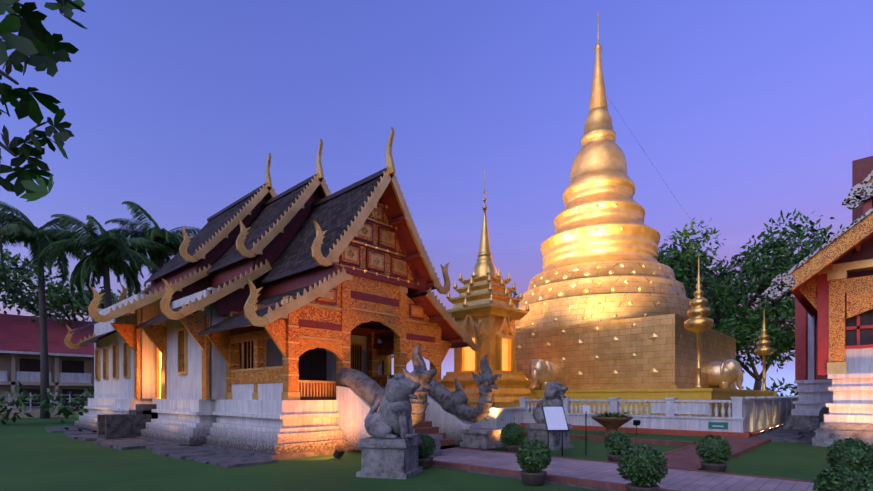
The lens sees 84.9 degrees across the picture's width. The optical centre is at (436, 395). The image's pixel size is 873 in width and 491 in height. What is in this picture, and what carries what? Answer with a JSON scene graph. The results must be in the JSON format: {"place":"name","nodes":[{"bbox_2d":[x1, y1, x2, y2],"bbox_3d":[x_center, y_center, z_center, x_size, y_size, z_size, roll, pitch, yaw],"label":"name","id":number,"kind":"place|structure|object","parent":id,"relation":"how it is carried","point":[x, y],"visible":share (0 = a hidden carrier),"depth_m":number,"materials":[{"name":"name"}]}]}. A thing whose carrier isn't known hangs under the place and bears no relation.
{"place":"outdoors","nodes":[
{"label":"outdoors","id":0,"kind":"place"},
{"bbox_2d":[0,0,86,291],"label":"tree","id":1,"kind":"object","parent":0,"point":[34,42],"visible":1,"depth_m":2.61,"materials":[{"name":"green plant"}]},
{"bbox_2d":[0,393,88,418],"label":"lattice wall","id":2,"kind":"structure","parent":0,"point":[33,414],"depth_m":36.33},
{"bbox_2d":[0,417,872,490],"bbox_3d":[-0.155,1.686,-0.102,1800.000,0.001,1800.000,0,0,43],"label":"ground","id":3,"kind":"structure","parent":0,"point":[35,455],"depth_m":10.88,"materials":[{"name":"green plant"}]},
{"bbox_2d":[0,252,35,292],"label":"tree","id":4,"kind":"object","parent":3,"relation":"on","point":[22,271],"visible":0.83,"depth_m":46.08,"materials":[{"name":"green plant"}]},
{"bbox_2d":[0,313,93,411],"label":"red roof hall","id":5,"kind":"structure","parent":3,"relation":"on","point":[72,370],"depth_m":44.12,"materials":[{"name":"tile"}]},
{"bbox_2d":[0,201,94,418],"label":"palm","id":6,"kind":"object","parent":3,"relation":"on","point":[18,228],"visible":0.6,"depth_m":34.34,"materials":[{"name":"green plant"}]},
{"bbox_2d":[0,248,145,325],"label":"tree","id":7,"kind":"object","parent":3,"relation":"on","point":[57,300],"visible":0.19,"depth_m":48.87,"materials":[{"name":"green plant"}]},
{"bbox_2d":[27,214,175,310],"bbox_3d":[-22.781,-4.817,33.075,7.810,13.012,8.014,0,0,43],"label":"palm","id":8,"kind":"object","parent":3,"relation":"on","point":[116,252],"visible":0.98,"depth_m":31.93,"materials":[{"name":"green plant"}]},
{"bbox_2d":[100,201,200,277],"bbox_3d":[-20.484,-5.833,35.825,7.615,15.040,7.384,0,0,33],"label":"palm","id":9,"kind":"object","parent":3,"relation":"on","point":[172,239],"visible":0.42,"depth_m":34.83,"materials":[{"name":"green plant"}]},
{"bbox_2d":[45,426,360,467],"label":"stone paving","id":10,"kind":"structure","parent":3,"relation":"on","point":[221,456],"depth_m":14.01,"materials":[{"name":"stone"}]},
{"bbox_2d":[64,127,481,454],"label":"temple","id":11,"kind":"structure","parent":10,"relation":"on","point":[258,319],"depth_m":16.30,"materials":[{"name":"white paint"}]},
{"bbox_2d":[336,344,443,456],"bbox_3d":[-1.449,0.112,13.426,3.927,2.917,1.039,0,0,43],"label":"naga statue","id":12,"kind":"object","parent":11,"relation":"on","point":[369,390],"visible":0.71,"depth_m":12.54,"materials":[{"name":"stone"}]},
{"bbox_2d":[427,354,504,448],"bbox_3d":[0.512,0.155,15.582,3.893,2.830,1.039,0,0,43],"label":"naga statue","id":13,"kind":"object","parent":11,"relation":"on","point":[455,402],"visible":0.98,"depth_m":14.63,"materials":[{"name":"stone"}]},
{"bbox_2d":[333,448,344,458],"bbox_3d":[-2.579,1.548,12.639,0.202,0.277,0.260,0,0,28],"label":"spotlight","id":14,"kind":"object","parent":3,"relation":"on","point":[338,453],"visible":1,"depth_m":12.56,"materials":[{"name":"metal"}]},
{"bbox_2d":[356,373,422,478],"bbox_3d":[-0.952,0.606,10.257,1.298,2.160,1.100,0,0,16],"label":"lion","id":15,"kind":"object","parent":3,"relation":"on","point":[389,448],"visible":1,"depth_m":9.94},
{"bbox_2d":[0,377,797,423],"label":"shrub row","id":16,"kind":"object","parent":3,"relation":"on","point":[67,411],"visible":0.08,"depth_m":28.91,"materials":[{"name":"green plant"}]},
{"bbox_2d":[418,433,436,468],"bbox_3d":[-0.315,1.274,11.098,0.663,0.824,0.698,0,0,43],"label":"topiary","id":17,"kind":"object","parent":3,"relation":"on","point":[426,447],"visible":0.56,"depth_m":10.91,"materials":[{"name":"green plant"}]},
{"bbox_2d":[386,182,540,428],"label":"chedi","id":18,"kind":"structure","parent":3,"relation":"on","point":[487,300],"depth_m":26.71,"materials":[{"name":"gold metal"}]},
{"bbox_2d":[499,422,524,452],"bbox_3d":[2.214,1.224,13.887,0.778,0.923,0.748,0,0,43],"label":"topiary","id":19,"kind":"object","parent":3,"relation":"on","point":[512,436],"visible":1,"depth_m":13.69,"materials":[{"name":"green plant"}]},
{"bbox_2d":[510,289,518,307],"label":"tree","id":20,"kind":"object","parent":3,"relation":"on","point":[514,293],"depth_m":55.77,"materials":[{"name":"green plant"}]},
{"bbox_2d":[515,439,552,485],"bbox_3d":[1.849,1.245,9.057,0.696,0.881,0.683,0,0,-33],"label":"topiary","id":21,"kind":"object","parent":3,"relation":"on","point":[534,458],"visible":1,"depth_m":8.88,"materials":[{"name":"green plant"}]},
{"bbox_2d":[526,381,572,450],"bbox_3d":[3.656,0.606,15.396,1.100,2.160,1.300,0,0,-42],"label":"lion","id":22,"kind":"object","parent":3,"relation":"on","point":[554,393],"visible":0.54,"depth_m":15.08},
{"bbox_2d":[542,405,589,455],"bbox_3d":[3.659,0.981,13.316,1.335,1.410,0.491,0,0,-5],"label":"info sign","id":23,"kind":"object","parent":3,"relation":"on","point":[555,418],"visible":0.96,"depth_m":13.30,"materials":[{"name":"white metal"}]},
{"bbox_2d":[589,411,632,435],"bbox_3d":[7.360,1.161,20.061,1.934,1.051,1.891,0,0,43],"label":"planter bowl","id":24,"kind":"object","parent":3,"relation":"on","point":[611,422],"visible":0.98,"depth_m":19.61,"materials":[{"name":"ceramic"}]},
{"bbox_2d":[604,430,630,461],"bbox_3d":[4.430,1.265,11.709,0.643,0.842,0.670,0,0,43],"label":"topiary","id":25,"kind":"object","parent":3,"relation":"on","point":[616,443],"visible":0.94,"depth_m":11.53,"materials":[{"name":"green plant"}]},
{"bbox_2d":[431,427,816,490],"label":"paths","id":26,"kind":"structure","parent":3,"relation":"on","point":[686,472],"depth_m":10.47,"materials":[{"name":"stone"}]},
{"bbox_2d":[633,420,640,435],"bbox_3d":[8.392,1.353,20.012,0.260,0.665,0.188,0,0,1],"label":"floodlight","id":27,"kind":"object","parent":3,"relation":"on","point":[636,422],"visible":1,"depth_m":19.98,"materials":[{"name":"black metal"}]},
{"bbox_2d":[616,444,667,490],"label":"topiary","id":28,"kind":"object","parent":3,"relation":"on","point":[642,466],"visible":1,"depth_m":7.46,"materials":[{"name":"green plant"}]},
{"bbox_2d":[530,388,777,416],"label":"chedi platform","id":29,"kind":"structure","parent":3,"relation":"on","point":[682,394],"depth_m":24.40,"materials":[{"name":"gold stone"},{"name":"white plaster"}]},
{"bbox_2d":[529,359,558,389],"bbox_3d":[6.768,-1.293,29.928,1.560,1.976,2.850,0,0,43],"label":"elephant","id":30,"kind":"object","parent":29,"relation":"on","point":[543,373],"visible":0.9,"depth_m":29.08},
{"bbox_2d":[515,13,769,389],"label":"golden chedi","id":31,"kind":"structure","parent":29,"relation":"on","point":[606,299],"depth_m":30.83,"materials":[{"name":"gold metal"}]},
{"bbox_2d":[684,258,713,387],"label":"ornamental spire","id":32,"kind":"structure","parent":29,"relation":"on","point":[699,322],"depth_m":22.83,"materials":[{"name":"gold metal"}]},
{"bbox_2d":[708,359,743,389],"bbox_3d":[17.917,-1.293,30.409,2.850,1.977,1.560,0,0,43],"label":"elephant","id":33,"kind":"object","parent":29,"relation":"on","point":[726,374],"visible":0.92,"depth_m":29.66},
{"bbox_2d":[755,312,773,390],"bbox_3d":[25.156,-3.514,36.659,1.240,6.400,1.240,0,0,43],"label":"chatra","id":34,"kind":"object","parent":29,"relation":"on","point":[764,349],"visible":1,"depth_m":36.47,"materials":[{"name":"gold metal"}]},
{"bbox_2d":[519,396,797,437],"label":"balustrade wall","id":35,"kind":"structure","parent":3,"relation":"on","point":[752,416],"depth_m":21.13,"materials":[{"name":"white stone"}]},
{"bbox_2d":[708,422,727,428],"bbox_3d":[11.468,1.226,19.446,0.700,0.280,0.025,0,0,43],"label":"green plate","id":36,"kind":"object","parent":35,"relation":"attached to","point":[717,425],"visible":0.96,"depth_m":19.45,"materials":[{"name":"green metal"}]},
{"bbox_2d":[695,434,732,471],"bbox_3d":[5.947,1.250,10.241,0.721,0.871,0.728,0,0,43],"label":"topiary","id":37,"kind":"object","parent":3,"relation":"on","point":[713,451],"visible":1,"depth_m":10.07,"materials":[{"name":"green plant"}]},
{"bbox_2d":[677,256,771,320],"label":"tree","id":38,"kind":"object","parent":3,"relation":"on","point":[740,276],"visible":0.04,"depth_m":59.62,"materials":[{"name":"green plant"}]},
{"bbox_2d":[657,208,834,330],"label":"tree","id":39,"kind":"object","parent":3,"relation":"on","point":[683,263],"visible":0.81,"depth_m":46.12,"materials":[{"name":"green plant"}]},
{"bbox_2d":[707,301,794,389],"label":"garden tree","id":40,"kind":"object","parent":3,"relation":"on","point":[738,331],"visible":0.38,"depth_m":44.82,"materials":[{"name":"green plant"}]},
{"bbox_2d":[745,296,794,356],"bbox_3d":[31.928,-4.109,37.276,10.567,11.794,8.932,0,0,-7],"label":"garden tree","id":41,"kind":"object","parent":3,"relation":"on","point":[787,341],"visible":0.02,"depth_m":39.39,"materials":[{"name":"green plant"}]},
{"bbox_2d":[750,292,794,360],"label":"tree","id":42,"kind":"object","parent":3,"relation":"on","point":[778,317],"visible":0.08,"depth_m":69.64,"materials":[{"name":"green plant"}]},
{"bbox_2d":[760,225,838,303],"bbox_3d":[33.993,-6.139,39.757,13.692,15.692,12.241,0,0,6],"label":"tree","id":43,"kind":"object","parent":3,"relation":"on","point":[801,256],"visible":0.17,"depth_m":39.19,"materials":[{"name":"green plant"}]},
{"bbox_2d":[764,156,872,446],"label":"temple","id":44,"kind":"structure","parent":3,"relation":"on","point":[829,284],"depth_m":15.87,"materials":[{"name":"stone"}]},
{"bbox_2d":[819,406,828,426],"bbox_3d":[15.517,1.036,18.904,0.643,1.300,0.660,0,0,43],"label":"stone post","id":45,"kind":"object","parent":3,"relation":"on","point":[824,410],"visible":0.23,"depth_m":18.86,"materials":[{"name":"grey stone"}]},
{"bbox_2d":[805,224,843,253],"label":"tree","id":46,"kind":"object","parent":3,"relation":"on","point":[830,226],"depth_m":50.06,"materials":[{"name":"green plant"}]},
{"bbox_2d":[812,462,872,490],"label":"topiary","id":47,"kind":"object","parent":3,"relation":"on","point":[837,477],"visible":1,"depth_m":5.83,"materials":[{"name":"green plant"}]},
{"bbox_2d":[825,437,872,472],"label":"topiary","id":48,"kind":"object","parent":3,"relation":"on","point":[851,452],"visible":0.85,"depth_m":8.53,"materials":[{"name":"green plant"}]},
{"bbox_2d":[0,0,872,395],"label":"sky","id":49,"kind":"structure","parent":0,"point":[744,113],"materials":[{"name":"blue"}]}
]}

